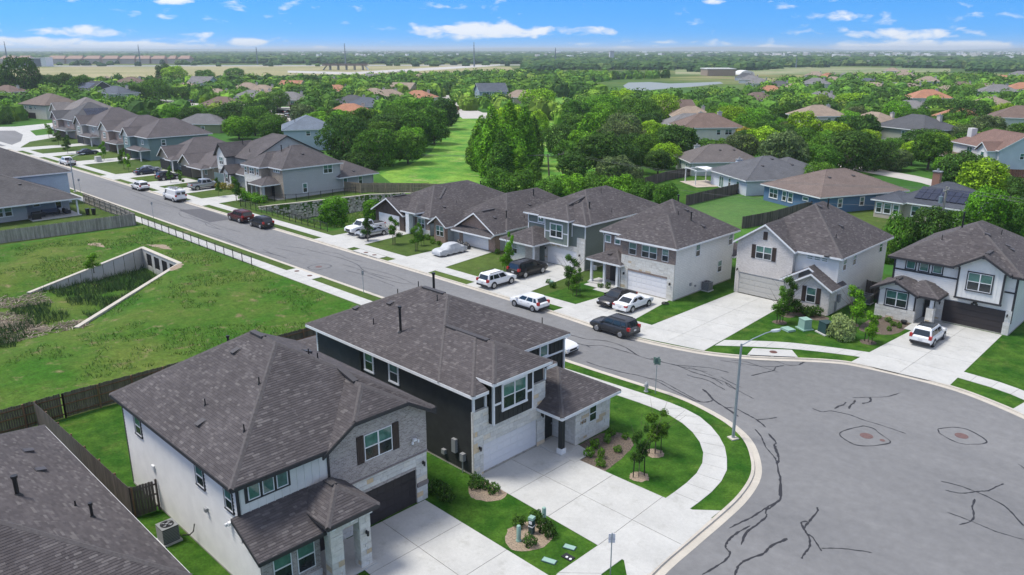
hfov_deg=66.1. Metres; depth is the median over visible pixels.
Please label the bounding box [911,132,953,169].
tree
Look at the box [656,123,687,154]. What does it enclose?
oak tree
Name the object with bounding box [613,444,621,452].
shrub
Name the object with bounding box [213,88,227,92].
neighbourhood house
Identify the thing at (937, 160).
tree
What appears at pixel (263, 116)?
tree
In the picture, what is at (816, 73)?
neighbourhood house
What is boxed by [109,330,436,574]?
two storey house
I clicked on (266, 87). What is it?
neighbourhood house
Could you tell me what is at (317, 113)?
tree
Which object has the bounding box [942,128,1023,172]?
house
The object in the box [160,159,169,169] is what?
garage door
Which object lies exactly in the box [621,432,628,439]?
shrub
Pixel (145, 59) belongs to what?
townhouse
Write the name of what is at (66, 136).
sapling
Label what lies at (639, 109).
oak tree
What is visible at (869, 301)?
air conditioner
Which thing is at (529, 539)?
shrub
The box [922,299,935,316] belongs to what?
front door
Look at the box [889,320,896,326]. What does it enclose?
shrub
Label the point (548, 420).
front door
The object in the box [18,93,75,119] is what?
house
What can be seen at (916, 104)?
neighbourhood house
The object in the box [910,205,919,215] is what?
window
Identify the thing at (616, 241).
window
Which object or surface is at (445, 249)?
covered car
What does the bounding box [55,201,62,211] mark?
patio door
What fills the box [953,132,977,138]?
tree
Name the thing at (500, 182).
bush
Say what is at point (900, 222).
tree
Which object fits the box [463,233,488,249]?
garage door
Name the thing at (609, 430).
shrub
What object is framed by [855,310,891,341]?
sapling
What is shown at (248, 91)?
neighbourhood house
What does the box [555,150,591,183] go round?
tree
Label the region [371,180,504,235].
brick bungalow
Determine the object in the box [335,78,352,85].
tree
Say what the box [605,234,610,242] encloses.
window
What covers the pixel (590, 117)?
tree
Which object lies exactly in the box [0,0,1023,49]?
sky
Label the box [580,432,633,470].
planting bed
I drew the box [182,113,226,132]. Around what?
bungalow
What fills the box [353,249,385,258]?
storm drain
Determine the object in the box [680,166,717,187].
pergola
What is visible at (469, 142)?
plumed tree
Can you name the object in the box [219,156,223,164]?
window
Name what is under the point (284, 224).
sidewalk
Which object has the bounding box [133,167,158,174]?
parked car
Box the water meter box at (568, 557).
[561,553,574,561]
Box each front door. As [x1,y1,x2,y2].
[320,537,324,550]
[545,415,551,438]
[610,265,615,280]
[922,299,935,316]
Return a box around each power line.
[563,153,929,188]
[590,157,945,187]
[629,181,942,206]
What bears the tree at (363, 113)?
on the ground at (916, 167)
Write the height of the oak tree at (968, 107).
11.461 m
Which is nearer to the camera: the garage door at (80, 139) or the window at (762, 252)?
the window at (762, 252)
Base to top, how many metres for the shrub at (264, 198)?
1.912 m
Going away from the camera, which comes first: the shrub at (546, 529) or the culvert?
the shrub at (546, 529)
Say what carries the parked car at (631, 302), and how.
on the driveway at (636, 313)
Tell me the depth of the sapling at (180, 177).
149.43 m
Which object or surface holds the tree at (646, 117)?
on the ground at (916, 167)
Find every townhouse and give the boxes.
[0,56,17,63]
[50,56,66,63]
[65,56,84,63]
[83,56,102,63]
[102,56,120,63]
[119,56,136,63]
[135,56,151,63]
[150,56,167,63]
[167,56,178,63]
[178,56,193,62]
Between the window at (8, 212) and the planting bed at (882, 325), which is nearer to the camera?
the planting bed at (882, 325)
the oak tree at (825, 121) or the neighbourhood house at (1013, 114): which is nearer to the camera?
the oak tree at (825, 121)
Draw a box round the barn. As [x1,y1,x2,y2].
[700,68,736,75]
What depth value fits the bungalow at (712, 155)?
163.55 m
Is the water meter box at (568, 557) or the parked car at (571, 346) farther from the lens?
the parked car at (571, 346)
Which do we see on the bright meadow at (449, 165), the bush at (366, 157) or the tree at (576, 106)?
the tree at (576, 106)
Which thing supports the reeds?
on the basin ground at (239, 302)
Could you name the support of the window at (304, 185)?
in the two storey house at (293, 171)
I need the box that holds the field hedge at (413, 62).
[6,57,941,79]
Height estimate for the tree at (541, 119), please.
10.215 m
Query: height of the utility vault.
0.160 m
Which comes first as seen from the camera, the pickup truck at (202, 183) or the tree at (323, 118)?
the pickup truck at (202, 183)
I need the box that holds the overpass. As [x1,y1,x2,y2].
[322,64,368,69]
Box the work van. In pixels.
[162,186,186,201]
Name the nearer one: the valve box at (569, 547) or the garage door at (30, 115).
the valve box at (569, 547)
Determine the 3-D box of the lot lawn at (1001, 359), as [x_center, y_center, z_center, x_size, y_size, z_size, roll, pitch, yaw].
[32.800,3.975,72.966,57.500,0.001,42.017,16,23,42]
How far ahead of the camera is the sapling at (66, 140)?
195.88 m
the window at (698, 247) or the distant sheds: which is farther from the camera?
the distant sheds
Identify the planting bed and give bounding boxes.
[469,482,506,501]
[505,522,552,550]
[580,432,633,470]
[786,311,828,319]
[859,316,910,334]
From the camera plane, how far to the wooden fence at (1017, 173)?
158.77 m
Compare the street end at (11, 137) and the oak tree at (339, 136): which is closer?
the oak tree at (339, 136)
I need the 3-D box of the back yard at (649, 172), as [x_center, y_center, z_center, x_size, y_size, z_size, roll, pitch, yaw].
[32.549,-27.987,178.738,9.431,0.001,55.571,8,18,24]
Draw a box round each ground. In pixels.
[0,55,1023,421]
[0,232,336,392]
[251,182,428,230]
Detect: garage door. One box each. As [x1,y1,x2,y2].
[28,112,35,118]
[77,135,83,143]
[102,143,109,150]
[124,148,131,157]
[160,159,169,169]
[181,165,191,177]
[214,172,223,182]
[366,470,416,524]
[379,212,399,229]
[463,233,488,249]
[483,420,535,470]
[548,246,576,268]
[627,270,666,297]
[738,273,784,300]
[941,299,1005,332]
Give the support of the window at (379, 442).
in the two storey house at (253, 452)
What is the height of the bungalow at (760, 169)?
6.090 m
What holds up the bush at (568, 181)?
on the bright meadow at (449, 165)
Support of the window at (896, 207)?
in the bungalow at (908, 204)
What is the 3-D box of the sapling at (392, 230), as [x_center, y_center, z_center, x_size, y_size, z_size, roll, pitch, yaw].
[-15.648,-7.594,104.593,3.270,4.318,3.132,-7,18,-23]
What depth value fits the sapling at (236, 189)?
134.68 m
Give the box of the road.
[13,151,1023,574]
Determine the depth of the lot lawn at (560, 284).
87.97 m
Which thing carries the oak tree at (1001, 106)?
on the ground at (916, 167)
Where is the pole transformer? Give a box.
[938,194,942,202]
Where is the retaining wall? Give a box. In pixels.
[259,192,412,219]
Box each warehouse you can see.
[15,58,41,66]
[39,57,53,66]
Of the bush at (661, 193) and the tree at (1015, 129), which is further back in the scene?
the tree at (1015, 129)
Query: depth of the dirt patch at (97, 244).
104.88 m
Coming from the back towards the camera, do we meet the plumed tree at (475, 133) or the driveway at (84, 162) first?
the driveway at (84, 162)
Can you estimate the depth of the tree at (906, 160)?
167.50 m
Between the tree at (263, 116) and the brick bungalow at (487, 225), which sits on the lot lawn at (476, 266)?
the brick bungalow at (487, 225)
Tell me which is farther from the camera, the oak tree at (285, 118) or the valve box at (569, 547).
the oak tree at (285, 118)
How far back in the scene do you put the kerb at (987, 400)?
69.71 m
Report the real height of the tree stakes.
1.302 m
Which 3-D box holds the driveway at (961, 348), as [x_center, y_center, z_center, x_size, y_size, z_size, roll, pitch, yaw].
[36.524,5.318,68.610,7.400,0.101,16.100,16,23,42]
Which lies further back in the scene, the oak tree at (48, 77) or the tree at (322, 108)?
the oak tree at (48, 77)
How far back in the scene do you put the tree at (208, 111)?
262.15 m
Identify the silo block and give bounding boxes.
[609,51,613,57]
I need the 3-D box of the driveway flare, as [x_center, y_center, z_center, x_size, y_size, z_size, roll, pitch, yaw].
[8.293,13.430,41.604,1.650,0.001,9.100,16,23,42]
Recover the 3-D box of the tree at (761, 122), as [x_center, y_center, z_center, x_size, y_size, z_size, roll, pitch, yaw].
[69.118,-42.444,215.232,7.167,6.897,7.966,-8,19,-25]
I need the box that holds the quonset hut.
[735,70,754,74]
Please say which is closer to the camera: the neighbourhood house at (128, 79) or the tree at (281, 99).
the tree at (281, 99)
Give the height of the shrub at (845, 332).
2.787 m
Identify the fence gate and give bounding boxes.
[128,479,160,516]
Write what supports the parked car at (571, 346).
on the road
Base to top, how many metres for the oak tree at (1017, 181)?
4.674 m
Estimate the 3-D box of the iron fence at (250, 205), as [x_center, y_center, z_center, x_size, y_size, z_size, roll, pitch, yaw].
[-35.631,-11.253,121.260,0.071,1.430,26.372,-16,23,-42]
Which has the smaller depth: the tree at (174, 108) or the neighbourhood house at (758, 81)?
the tree at (174, 108)
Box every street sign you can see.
[608,533,614,574]
[653,357,660,393]
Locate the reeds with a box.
[0,263,159,347]
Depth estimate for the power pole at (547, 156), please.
160.62 m
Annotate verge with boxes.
[143,222,380,305]
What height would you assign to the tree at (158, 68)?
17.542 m
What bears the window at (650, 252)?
in the two storey house at (671, 250)
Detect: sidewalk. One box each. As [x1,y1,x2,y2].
[0,142,314,232]
[70,192,153,223]
[146,223,371,304]
[308,231,653,329]
[556,573,601,574]
[558,545,622,573]
[565,368,726,511]
[715,340,878,356]
[951,370,1023,399]
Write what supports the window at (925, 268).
in the two storey house at (970, 275)
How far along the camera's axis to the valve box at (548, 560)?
40.01 m
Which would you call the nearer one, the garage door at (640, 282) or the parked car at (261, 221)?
the garage door at (640, 282)
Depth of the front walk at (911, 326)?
73.87 m
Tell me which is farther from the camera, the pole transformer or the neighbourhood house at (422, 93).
the neighbourhood house at (422, 93)
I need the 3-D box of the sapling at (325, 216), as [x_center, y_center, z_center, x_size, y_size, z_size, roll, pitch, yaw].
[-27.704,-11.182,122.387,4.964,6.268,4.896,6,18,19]
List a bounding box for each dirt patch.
[88,243,103,246]
[149,244,170,248]
[170,263,183,270]
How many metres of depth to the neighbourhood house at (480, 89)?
392.23 m
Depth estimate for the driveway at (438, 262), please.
97.53 m
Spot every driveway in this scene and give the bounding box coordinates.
[9,143,92,150]
[32,149,101,156]
[59,157,139,165]
[103,170,175,179]
[130,178,196,185]
[153,186,232,193]
[185,195,242,205]
[315,230,407,248]
[347,500,547,574]
[389,247,490,272]
[467,263,582,296]
[481,446,711,573]
[554,293,668,322]
[632,292,783,350]
[661,111,702,125]
[852,322,1001,384]
[1013,403,1023,413]
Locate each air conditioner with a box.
[155,518,182,547]
[701,280,713,291]
[864,292,873,304]
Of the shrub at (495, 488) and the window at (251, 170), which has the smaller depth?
the shrub at (495, 488)
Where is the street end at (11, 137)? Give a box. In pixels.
[0,131,22,145]
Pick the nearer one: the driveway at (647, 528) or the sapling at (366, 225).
the driveway at (647, 528)
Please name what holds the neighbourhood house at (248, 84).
on the ground at (916, 167)
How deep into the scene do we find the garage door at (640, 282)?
83.29 m
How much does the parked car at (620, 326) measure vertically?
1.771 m
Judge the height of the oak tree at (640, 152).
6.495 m
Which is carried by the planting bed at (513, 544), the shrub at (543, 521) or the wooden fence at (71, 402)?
the shrub at (543, 521)
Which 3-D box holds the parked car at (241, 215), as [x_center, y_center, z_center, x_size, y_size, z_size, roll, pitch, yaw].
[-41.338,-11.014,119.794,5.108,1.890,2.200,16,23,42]
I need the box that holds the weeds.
[0,209,363,380]
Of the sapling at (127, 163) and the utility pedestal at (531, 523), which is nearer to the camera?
the utility pedestal at (531, 523)
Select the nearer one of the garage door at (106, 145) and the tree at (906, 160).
the tree at (906, 160)
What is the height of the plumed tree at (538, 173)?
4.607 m
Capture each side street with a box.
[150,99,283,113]
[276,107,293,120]
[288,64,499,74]
[443,95,486,118]
[840,165,1014,201]
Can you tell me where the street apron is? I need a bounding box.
[0,123,54,148]
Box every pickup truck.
[59,156,75,165]
[187,178,221,189]
[344,218,385,232]
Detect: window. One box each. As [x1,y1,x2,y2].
[0,208,3,217]
[3,207,12,216]
[133,416,142,438]
[161,139,165,145]
[194,465,205,491]
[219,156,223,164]
[223,488,234,515]
[247,483,260,500]
[249,167,254,174]
[262,477,274,494]
[273,553,292,574]
[276,471,288,488]
[296,542,315,573]
[302,183,307,192]
[323,165,332,173]
[358,176,362,182]
[363,352,374,373]
[363,425,392,461]
[388,363,399,385]
[417,217,425,229]
[436,225,443,236]
[501,374,527,411]
[512,243,516,253]
[537,217,544,222]
[539,344,548,356]
[549,222,562,238]
[589,405,596,422]
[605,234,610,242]
[614,236,620,244]
[629,242,636,254]
[641,245,656,259]
[662,249,668,261]
[695,244,700,257]
[717,259,722,272]
[718,175,723,186]
[725,129,731,134]
[728,234,732,245]
[755,245,771,260]
[769,188,777,199]
[781,191,786,201]
[787,192,792,202]
[802,196,808,201]
[805,287,816,302]
[837,198,842,207]
[842,259,846,271]
[852,255,856,265]
[859,196,864,205]
[875,201,882,212]
[878,243,882,252]
[883,203,891,214]
[883,288,909,309]
[892,204,899,214]
[904,261,916,270]
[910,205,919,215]
[918,263,929,272]
[931,265,943,275]
[964,271,994,294]
[1019,153,1023,159]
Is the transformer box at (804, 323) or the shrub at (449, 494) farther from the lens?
the transformer box at (804, 323)
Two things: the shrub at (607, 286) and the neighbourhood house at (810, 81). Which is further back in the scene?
the neighbourhood house at (810, 81)
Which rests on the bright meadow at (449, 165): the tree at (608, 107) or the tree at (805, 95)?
the tree at (608, 107)
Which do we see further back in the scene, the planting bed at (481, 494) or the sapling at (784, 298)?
the sapling at (784, 298)
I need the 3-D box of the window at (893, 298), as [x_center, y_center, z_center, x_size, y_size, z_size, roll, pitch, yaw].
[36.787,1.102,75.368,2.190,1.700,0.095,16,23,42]
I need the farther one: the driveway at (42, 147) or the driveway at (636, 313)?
the driveway at (42, 147)
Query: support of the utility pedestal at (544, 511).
on the planting bed at (513, 544)
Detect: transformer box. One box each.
[94,156,102,161]
[795,317,813,331]
[815,319,833,335]
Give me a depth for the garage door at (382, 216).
114.62 m
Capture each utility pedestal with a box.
[516,525,521,541]
[528,515,535,534]
[542,507,545,523]
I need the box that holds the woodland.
[0,51,1023,71]
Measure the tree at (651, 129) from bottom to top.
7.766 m
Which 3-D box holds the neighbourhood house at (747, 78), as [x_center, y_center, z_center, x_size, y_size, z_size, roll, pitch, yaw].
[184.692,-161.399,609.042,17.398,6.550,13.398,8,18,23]
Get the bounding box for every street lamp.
[69,153,84,191]
[727,329,780,440]
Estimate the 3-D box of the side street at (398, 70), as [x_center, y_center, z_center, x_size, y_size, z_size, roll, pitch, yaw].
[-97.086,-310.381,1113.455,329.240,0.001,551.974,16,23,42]
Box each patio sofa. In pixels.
[41,208,60,214]
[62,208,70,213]
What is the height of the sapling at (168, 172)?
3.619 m
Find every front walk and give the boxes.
[563,444,587,461]
[584,282,612,292]
[904,323,917,330]
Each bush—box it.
[0,98,13,105]
[0,111,14,124]
[342,151,379,169]
[481,166,514,191]
[505,167,538,191]
[534,174,565,195]
[552,173,588,196]
[577,171,614,188]
[602,173,639,193]
[619,166,644,183]
[627,178,657,199]
[652,182,679,203]
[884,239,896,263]
[973,210,1005,228]
[1008,217,1023,236]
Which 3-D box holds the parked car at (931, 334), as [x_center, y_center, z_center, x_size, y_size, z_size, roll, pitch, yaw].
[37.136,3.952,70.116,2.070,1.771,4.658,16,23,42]
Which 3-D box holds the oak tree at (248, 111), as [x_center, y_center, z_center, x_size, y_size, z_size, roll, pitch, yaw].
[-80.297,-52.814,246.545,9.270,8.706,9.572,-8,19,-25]
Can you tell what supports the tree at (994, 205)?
on the ground at (916, 167)
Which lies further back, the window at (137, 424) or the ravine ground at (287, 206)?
the ravine ground at (287, 206)
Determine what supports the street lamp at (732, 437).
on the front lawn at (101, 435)
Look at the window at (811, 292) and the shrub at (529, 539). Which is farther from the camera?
the window at (811, 292)
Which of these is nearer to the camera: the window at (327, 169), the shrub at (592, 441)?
the shrub at (592, 441)
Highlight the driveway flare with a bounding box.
[624,510,720,574]
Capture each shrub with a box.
[219,182,225,189]
[226,183,233,189]
[241,190,248,200]
[249,194,258,200]
[252,196,261,203]
[259,194,267,203]
[428,478,439,495]
[432,479,449,494]
[436,482,451,500]
[439,490,455,502]
[467,477,479,489]
[469,471,480,483]
[477,476,489,489]
[486,481,500,494]
[512,513,525,528]
[522,531,537,548]
[529,509,541,521]
[535,513,550,533]
[542,519,556,538]
[549,282,556,287]
[583,446,594,457]
[589,438,599,448]
[595,457,605,467]
[597,447,604,458]
[603,433,610,443]
[605,282,611,288]
[605,427,615,435]
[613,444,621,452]
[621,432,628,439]
[791,302,804,312]
[799,306,812,314]
[804,305,814,317]
[810,304,823,316]
[825,312,856,342]
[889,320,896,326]
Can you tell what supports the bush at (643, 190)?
on the ground at (916, 167)
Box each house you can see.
[0,85,27,94]
[0,147,81,222]
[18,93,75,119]
[49,97,111,122]
[49,102,107,138]
[73,107,136,146]
[75,81,109,90]
[97,115,159,153]
[98,85,140,98]
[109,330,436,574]
[117,76,143,84]
[120,117,212,161]
[156,136,224,171]
[177,150,218,179]
[188,76,216,85]
[198,95,244,109]
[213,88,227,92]
[213,133,324,187]
[236,82,257,87]
[236,89,263,99]
[240,144,378,200]
[250,84,273,90]
[254,88,270,92]
[274,91,304,105]
[279,80,303,84]
[281,115,331,149]
[297,272,620,476]
[332,84,346,91]
[332,102,368,112]
[335,94,364,103]
[349,96,378,108]
[369,87,384,92]
[374,88,402,98]
[390,82,416,90]
[403,89,438,100]
[473,83,507,97]
[499,185,657,270]
[506,89,534,102]
[586,195,740,300]
[651,99,695,118]
[668,110,743,145]
[669,105,706,117]
[733,198,893,315]
[735,73,752,79]
[738,74,758,82]
[745,77,769,86]
[746,91,768,101]
[760,85,779,91]
[772,80,787,85]
[785,104,846,130]
[801,77,830,87]
[805,71,821,76]
[811,90,834,98]
[847,111,894,121]
[869,212,1023,335]
[870,81,882,86]
[877,114,956,146]
[883,68,898,72]
[893,99,926,109]
[896,71,915,76]
[907,89,953,101]
[914,76,939,83]
[931,108,977,115]
[939,85,949,90]
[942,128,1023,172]
[955,81,971,84]
[975,95,1010,104]
[977,83,1019,94]
[987,105,1023,125]
[1008,82,1023,90]
[1009,71,1023,75]
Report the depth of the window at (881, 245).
83.78 m
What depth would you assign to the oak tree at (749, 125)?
209.28 m
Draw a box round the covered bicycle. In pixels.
[460,240,470,248]
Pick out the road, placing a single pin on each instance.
(867, 471)
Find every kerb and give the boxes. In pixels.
[1,146,1023,418]
[70,188,761,574]
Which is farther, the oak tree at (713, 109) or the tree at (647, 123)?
the oak tree at (713, 109)
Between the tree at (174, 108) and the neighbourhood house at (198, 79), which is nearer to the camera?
the tree at (174, 108)
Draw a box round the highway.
[6,65,461,66]
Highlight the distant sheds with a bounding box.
[282,51,1023,57]
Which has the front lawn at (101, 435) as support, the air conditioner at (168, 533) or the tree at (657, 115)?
the air conditioner at (168, 533)
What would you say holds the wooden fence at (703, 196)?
on the back yard at (731, 210)
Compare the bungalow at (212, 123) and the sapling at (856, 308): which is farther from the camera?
the bungalow at (212, 123)
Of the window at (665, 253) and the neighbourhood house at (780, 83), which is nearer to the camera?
the window at (665, 253)
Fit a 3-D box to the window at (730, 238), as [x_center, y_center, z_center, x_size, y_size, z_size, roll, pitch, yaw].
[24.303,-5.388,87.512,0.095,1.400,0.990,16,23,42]
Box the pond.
[623,82,722,89]
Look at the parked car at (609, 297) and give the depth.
79.79 m
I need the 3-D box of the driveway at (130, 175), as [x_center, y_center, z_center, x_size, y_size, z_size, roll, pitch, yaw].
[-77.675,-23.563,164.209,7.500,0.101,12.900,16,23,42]
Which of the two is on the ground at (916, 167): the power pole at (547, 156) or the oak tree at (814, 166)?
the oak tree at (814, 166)
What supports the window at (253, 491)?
in the two storey house at (253, 452)
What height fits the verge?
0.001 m
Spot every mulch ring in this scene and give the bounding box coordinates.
[629,471,648,481]
[648,449,663,457]
[772,320,786,324]
[781,313,794,317]
[859,339,875,344]
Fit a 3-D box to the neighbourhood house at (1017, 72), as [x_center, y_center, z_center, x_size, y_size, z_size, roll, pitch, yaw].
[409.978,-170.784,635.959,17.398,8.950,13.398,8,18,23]
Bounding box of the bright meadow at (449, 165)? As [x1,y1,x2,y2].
[379,118,641,196]
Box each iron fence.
[141,216,251,264]
[240,186,355,205]
[240,199,327,231]
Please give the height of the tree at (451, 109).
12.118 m
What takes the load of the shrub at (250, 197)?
on the lot lawn at (115, 167)
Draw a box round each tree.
[0,54,47,89]
[0,70,15,85]
[35,74,57,82]
[51,72,74,87]
[65,74,92,87]
[123,84,145,99]
[137,78,171,100]
[150,108,165,117]
[154,63,169,77]
[158,104,182,119]
[160,65,187,78]
[169,86,193,98]
[177,106,201,118]
[184,104,207,114]
[195,70,215,76]
[201,107,224,114]
[212,101,253,118]
[221,115,254,138]
[224,67,244,75]
[233,89,244,94]
[242,105,269,126]
[246,98,277,113]
[251,118,259,135]
[256,113,286,133]
[257,117,283,136]
[264,90,290,108]
[270,114,288,122]
[289,103,317,119]
[292,97,320,106]
[301,74,318,79]
[302,110,327,117]
[310,105,329,114]
[314,114,368,159]
[315,115,333,121]
[327,108,345,116]
[329,109,350,115]
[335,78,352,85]
[347,107,382,126]
[349,127,401,167]
[365,112,403,143]
[366,121,394,134]
[382,104,401,114]
[386,98,413,109]
[387,106,413,126]
[387,130,426,163]
[399,126,425,155]
[401,109,440,146]
[411,97,441,110]
[418,105,449,143]
[431,97,459,127]
[464,135,476,163]
[465,115,485,171]
[472,122,527,169]
[478,103,505,177]
[486,130,514,181]
[490,104,528,142]
[498,100,524,170]
[507,145,531,181]
[513,106,539,169]
[517,88,556,103]
[526,115,544,166]
[530,109,549,138]
[530,159,541,179]
[540,123,576,155]
[552,139,578,162]
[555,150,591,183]
[560,112,580,130]
[561,99,591,114]
[565,130,591,149]
[567,115,591,131]
[573,131,624,169]
[577,109,611,134]
[585,94,622,111]
[590,102,616,112]
[595,103,617,114]
[595,154,634,179]
[596,112,642,134]
[605,122,640,142]
[610,88,633,99]
[618,97,662,120]
[618,132,646,158]
[620,144,646,166]
[629,133,665,163]
[639,113,659,126]
[639,120,656,131]
[643,149,674,173]
[645,122,667,142]
[646,111,662,122]
[649,93,681,119]
[649,141,683,166]
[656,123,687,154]
[659,124,699,152]
[698,138,718,146]
[706,105,739,117]
[707,140,728,144]
[715,105,746,122]
[716,101,738,110]
[723,133,763,156]
[732,113,760,124]
[733,126,749,133]
[735,129,759,145]
[741,122,758,140]
[744,107,769,121]
[744,125,779,155]
[750,113,774,121]
[754,119,776,129]
[757,129,810,161]
[763,123,796,137]
[770,104,791,121]
[772,114,781,120]
[775,117,786,124]
[780,102,802,112]
[785,110,821,134]
[793,126,822,148]
[799,93,810,103]
[802,143,842,167]
[804,160,835,173]
[805,132,842,164]
[815,119,838,134]
[816,129,884,171]
[817,129,835,134]
[820,121,852,133]
[832,92,866,102]
[834,110,861,123]
[845,113,882,132]
[846,105,866,113]
[855,140,901,170]
[862,129,881,139]
[880,137,908,154]
[880,148,915,170]
[881,100,912,117]
[881,210,917,250]
[897,128,944,147]
[900,141,925,165]
[901,110,928,116]
[905,205,953,242]
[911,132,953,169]
[912,106,930,115]
[919,98,960,109]
[926,132,956,155]
[929,115,951,120]
[932,156,948,169]
[933,149,993,185]
[936,209,976,228]
[942,111,968,122]
[943,119,962,125]
[947,98,993,121]
[948,124,980,142]
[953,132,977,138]
[955,156,1010,193]
[957,116,987,129]
[965,184,1010,226]
[969,115,1008,131]
[981,126,1004,131]
[990,103,1014,111]
[997,194,1023,235]
[1005,175,1023,197]
[1006,122,1023,128]
[1008,125,1023,132]
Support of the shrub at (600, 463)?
on the planting bed at (611, 457)
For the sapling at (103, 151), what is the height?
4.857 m
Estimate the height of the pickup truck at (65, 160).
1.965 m
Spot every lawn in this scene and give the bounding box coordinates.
[0,189,161,244]
[19,137,388,235]
[59,361,750,574]
[305,229,508,283]
[465,262,602,294]
[545,257,1023,407]
[550,98,566,103]
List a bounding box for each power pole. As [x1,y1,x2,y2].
[546,154,549,176]
[939,187,949,225]
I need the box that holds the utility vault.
[780,326,795,331]
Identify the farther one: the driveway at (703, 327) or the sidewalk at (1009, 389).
the driveway at (703, 327)
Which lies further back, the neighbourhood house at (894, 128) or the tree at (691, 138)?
the neighbourhood house at (894, 128)
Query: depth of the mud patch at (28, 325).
76.36 m
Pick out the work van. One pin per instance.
(174, 193)
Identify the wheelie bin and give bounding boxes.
[85,208,89,214]
[90,208,95,214]
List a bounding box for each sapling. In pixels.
[44,123,52,134]
[51,130,63,144]
[57,134,73,146]
[62,137,70,151]
[79,252,101,272]
[97,141,109,156]
[117,147,126,164]
[117,152,130,170]
[165,165,173,180]
[176,170,183,185]
[210,177,221,193]
[231,176,243,200]
[318,195,348,227]
[355,213,375,240]
[363,198,378,219]
[383,215,402,237]
[405,222,426,250]
[417,226,426,241]
[499,245,516,270]
[505,232,516,258]
[555,253,584,289]
[563,267,585,295]
[629,418,659,476]
[641,397,682,453]
[771,274,806,314]
[771,285,798,321]
[843,284,882,324]
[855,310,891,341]
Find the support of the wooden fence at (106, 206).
on the lawn at (82, 206)
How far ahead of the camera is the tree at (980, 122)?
208.14 m
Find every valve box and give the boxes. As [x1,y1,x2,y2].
[541,556,557,565]
[562,543,576,550]
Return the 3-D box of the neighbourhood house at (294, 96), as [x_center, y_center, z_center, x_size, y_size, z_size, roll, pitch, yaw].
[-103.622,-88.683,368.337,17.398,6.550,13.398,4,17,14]
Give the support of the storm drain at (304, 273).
on the ground at (916, 167)
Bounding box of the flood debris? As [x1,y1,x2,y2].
[0,290,91,341]
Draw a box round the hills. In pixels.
[0,47,1023,51]
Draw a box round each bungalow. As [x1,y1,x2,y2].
[0,424,191,574]
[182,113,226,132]
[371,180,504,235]
[427,187,560,251]
[673,143,754,175]
[710,155,821,195]
[760,168,909,211]
[871,169,988,222]
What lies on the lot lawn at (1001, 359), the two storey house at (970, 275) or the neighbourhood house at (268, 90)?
the two storey house at (970, 275)
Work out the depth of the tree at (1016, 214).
107.35 m
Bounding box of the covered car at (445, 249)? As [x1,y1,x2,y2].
[432,242,466,256]
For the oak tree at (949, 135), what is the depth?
178.47 m
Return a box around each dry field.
[12,66,513,77]
[675,67,949,74]
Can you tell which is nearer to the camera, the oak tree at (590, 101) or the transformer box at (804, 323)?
the transformer box at (804, 323)
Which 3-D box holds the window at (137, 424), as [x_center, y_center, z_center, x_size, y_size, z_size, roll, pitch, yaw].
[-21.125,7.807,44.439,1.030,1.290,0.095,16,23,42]
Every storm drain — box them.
[287,268,319,278]
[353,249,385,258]
[747,348,797,356]
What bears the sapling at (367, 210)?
on the ravine ground at (287, 206)
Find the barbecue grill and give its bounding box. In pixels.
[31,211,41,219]
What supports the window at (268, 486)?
in the two storey house at (253, 452)
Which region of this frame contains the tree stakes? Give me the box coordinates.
[633,456,644,477]
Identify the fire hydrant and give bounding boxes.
[644,381,648,392]
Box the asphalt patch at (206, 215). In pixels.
[180,209,228,221]
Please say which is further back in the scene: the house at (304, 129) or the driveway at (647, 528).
the house at (304, 129)
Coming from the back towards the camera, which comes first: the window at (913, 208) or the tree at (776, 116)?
the tree at (776, 116)
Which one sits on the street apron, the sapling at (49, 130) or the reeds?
the sapling at (49, 130)
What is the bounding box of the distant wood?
[0,68,1023,124]
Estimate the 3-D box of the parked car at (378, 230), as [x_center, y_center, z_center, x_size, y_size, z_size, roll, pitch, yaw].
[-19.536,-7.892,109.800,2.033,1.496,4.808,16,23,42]
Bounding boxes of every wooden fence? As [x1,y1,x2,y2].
[0,213,135,242]
[0,328,315,433]
[33,401,136,517]
[82,193,135,224]
[344,181,436,192]
[645,167,690,184]
[686,183,738,204]
[741,201,811,228]
[865,279,879,298]
[997,169,1023,177]
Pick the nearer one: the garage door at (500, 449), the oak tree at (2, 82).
the garage door at (500, 449)
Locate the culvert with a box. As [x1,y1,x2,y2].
[27,246,181,328]
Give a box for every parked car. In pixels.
[76,148,98,154]
[131,180,149,190]
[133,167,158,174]
[136,165,161,170]
[154,171,180,180]
[227,208,253,222]
[248,215,274,228]
[354,224,388,238]
[476,269,516,288]
[506,257,547,277]
[510,292,549,311]
[565,337,578,353]
[590,313,640,338]
[596,287,637,306]
[612,293,653,312]
[909,321,946,346]
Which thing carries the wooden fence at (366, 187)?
on the retaining wall
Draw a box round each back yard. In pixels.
[631,162,672,179]
[646,176,737,202]
[687,194,787,226]
[849,209,904,242]
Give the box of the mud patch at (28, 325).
[1,321,47,331]
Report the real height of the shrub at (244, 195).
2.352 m
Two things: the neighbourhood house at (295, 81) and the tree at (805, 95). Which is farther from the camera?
the neighbourhood house at (295, 81)

